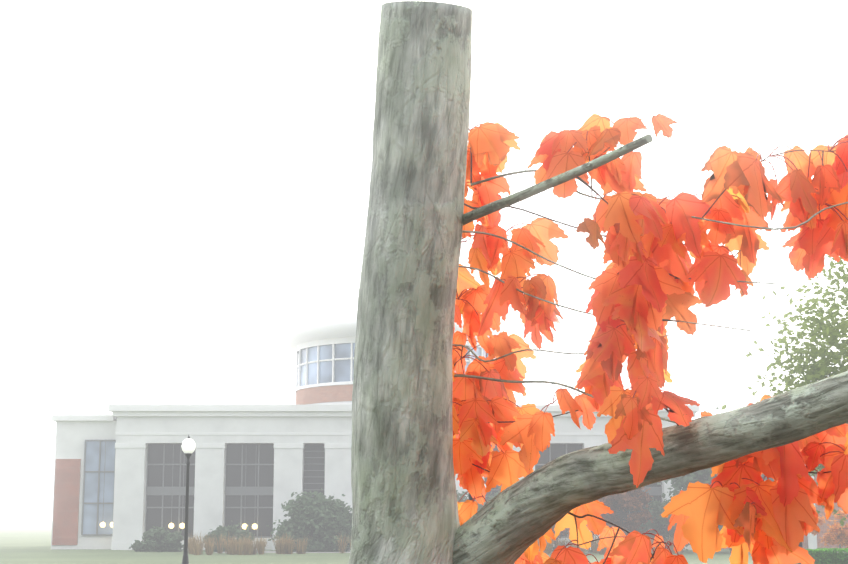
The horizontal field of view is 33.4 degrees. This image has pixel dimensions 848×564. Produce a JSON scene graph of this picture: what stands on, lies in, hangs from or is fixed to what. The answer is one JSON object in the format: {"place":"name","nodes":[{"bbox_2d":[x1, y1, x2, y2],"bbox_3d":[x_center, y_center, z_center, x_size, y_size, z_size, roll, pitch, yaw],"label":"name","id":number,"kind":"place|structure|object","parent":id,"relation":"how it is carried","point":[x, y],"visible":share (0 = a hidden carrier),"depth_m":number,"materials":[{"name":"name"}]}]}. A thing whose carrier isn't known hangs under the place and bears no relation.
{"place":"outdoors","nodes":[
{"label":"outdoors","id":0,"kind":"place"},
{"bbox_2d":[108,404,699,550],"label":"building","id":1,"kind":"structure","parent":0,"point":[298,449],"depth_m":99.03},
{"bbox_2d":[100,440,257,528],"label":"pendant lamps","id":2,"kind":"object","parent":1,"relation":"attached to","point":[170,525],"visible":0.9,"depth_m":98.70,"materials":[{"name":"white glass"}]},
{"bbox_2d":[283,317,502,404],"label":"rotunda","id":3,"kind":"structure","parent":1,"relation":"attached to","point":[325,349],"depth_m":104.23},
{"bbox_2d":[215,551,592,552],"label":"mulch bed","id":4,"kind":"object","parent":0,"point":[331,552],"depth_m":89.88,"materials":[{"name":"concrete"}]},
{"bbox_2d":[0,520,844,563],"bbox_3d":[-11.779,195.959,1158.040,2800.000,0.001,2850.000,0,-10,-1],"label":"ground","id":5,"kind":"structure","parent":0,"point":[25,541],"depth_m":82.90,"materials":[{"name":"green plant"}]},
{"bbox_2d":[129,526,183,551],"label":"dark shrub","id":6,"kind":"object","parent":5,"relation":"on","point":[158,539],"visible":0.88,"depth_m":92.27,"materials":[{"name":"green plant"}]},
{"bbox_2d":[182,436,195,563],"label":"lamp post","id":7,"kind":"object","parent":5,"relation":"on","point":[188,446],"visible":1,"depth_m":43.18,"materials":[{"name":"black metal"}]},
{"bbox_2d":[201,520,254,551],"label":"dark shrub","id":8,"kind":"object","parent":5,"relation":"on","point":[233,531],"visible":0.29,"depth_m":92.61,"materials":[{"name":"green plant"}]},
{"bbox_2d":[267,488,351,551],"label":"dark shrub","id":9,"kind":"object","parent":5,"relation":"on","point":[319,521],"visible":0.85,"depth_m":92.03,"materials":[{"name":"green plant"}]},
{"bbox_2d":[183,529,684,554],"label":"ornamental grass clumps","id":10,"kind":"object","parent":5,"relation":"on","point":[247,548],"visible":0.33,"depth_m":86.13,"materials":[{"name":"plant"}]},
{"bbox_2d":[51,415,847,548],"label":"student centre wings","id":11,"kind":"object","parent":5,"relation":"on","point":[81,489],"visible":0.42,"depth_m":99.80},
{"bbox_2d":[456,490,490,511],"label":"dark shrub","id":12,"kind":"object","parent":5,"relation":"on","point":[480,506],"visible":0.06,"depth_m":92.88,"materials":[{"name":"green plant"}]},
{"bbox_2d":[487,486,565,549],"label":"dark shrub","id":13,"kind":"object","parent":5,"relation":"on","point":[495,494],"depth_m":93.49,"materials":[{"name":"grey plant"}]},
{"bbox_2d":[550,524,569,547],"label":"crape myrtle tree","id":14,"kind":"object","parent":5,"relation":"on","point":[564,530],"depth_m":90.62,"materials":[{"name":"brown plant"}]},
{"bbox_2d":[586,496,623,551],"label":"shrub","id":15,"kind":"object","parent":5,"relation":"on","point":[608,503],"visible":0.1,"depth_m":89.42,"materials":[{"name":"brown plant"}]},
{"bbox_2d":[602,487,655,534],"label":"crape myrtle tree","id":16,"kind":"object","parent":5,"relation":"on","point":[636,502],"visible":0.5,"depth_m":89.29,"materials":[{"name":"red plant"}]},
{"bbox_2d":[637,497,689,550],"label":"dark shrub","id":17,"kind":"object","parent":5,"relation":"on","point":[657,525],"visible":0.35,"depth_m":92.53,"materials":[{"name":"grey plant"}]},
{"bbox_2d":[657,407,773,552],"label":"evergreen tree","id":18,"kind":"object","parent":5,"relation":"on","point":[703,476],"visible":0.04,"depth_m":89.67,"materials":[{"name":"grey plant"}]},
{"bbox_2d":[721,254,847,526],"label":"tree","id":19,"kind":"object","parent":5,"relation":"on","point":[821,368],"visible":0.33,"depth_m":50.30,"materials":[{"name":"green plant"}]},
{"bbox_2d":[796,547,847,563],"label":"hedge","id":20,"kind":"object","parent":5,"relation":"on","point":[820,556],"visible":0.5,"depth_m":57.56,"materials":[{"name":"green plant"}]},
{"bbox_2d":[809,509,847,548],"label":"small orange tree","id":21,"kind":"object","parent":5,"relation":"on","point":[838,535],"visible":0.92,"depth_m":77.69,"materials":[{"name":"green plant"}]},
{"bbox_2d":[0,0,847,519],"label":"sky","id":22,"kind":"structure","parent":0,"point":[185,184],"materials":[{"name":"white"}]},
{"label":"mulch bed","id":23,"kind":"object","parent":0,"visible":0},
{"bbox_2d":[348,1,847,563],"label":"tree trunk","id":24,"kind":"object","parent":23,"relation":"on","point":[404,501],"visible":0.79,"depth_m":2.70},
{"bbox_2d":[452,114,847,563],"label":"maple leaves","id":25,"kind":"object","parent":24,"relation":"attached to","point":[643,293],"visible":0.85,"depth_m":2.47,"materials":[{"name":"orange plant"}]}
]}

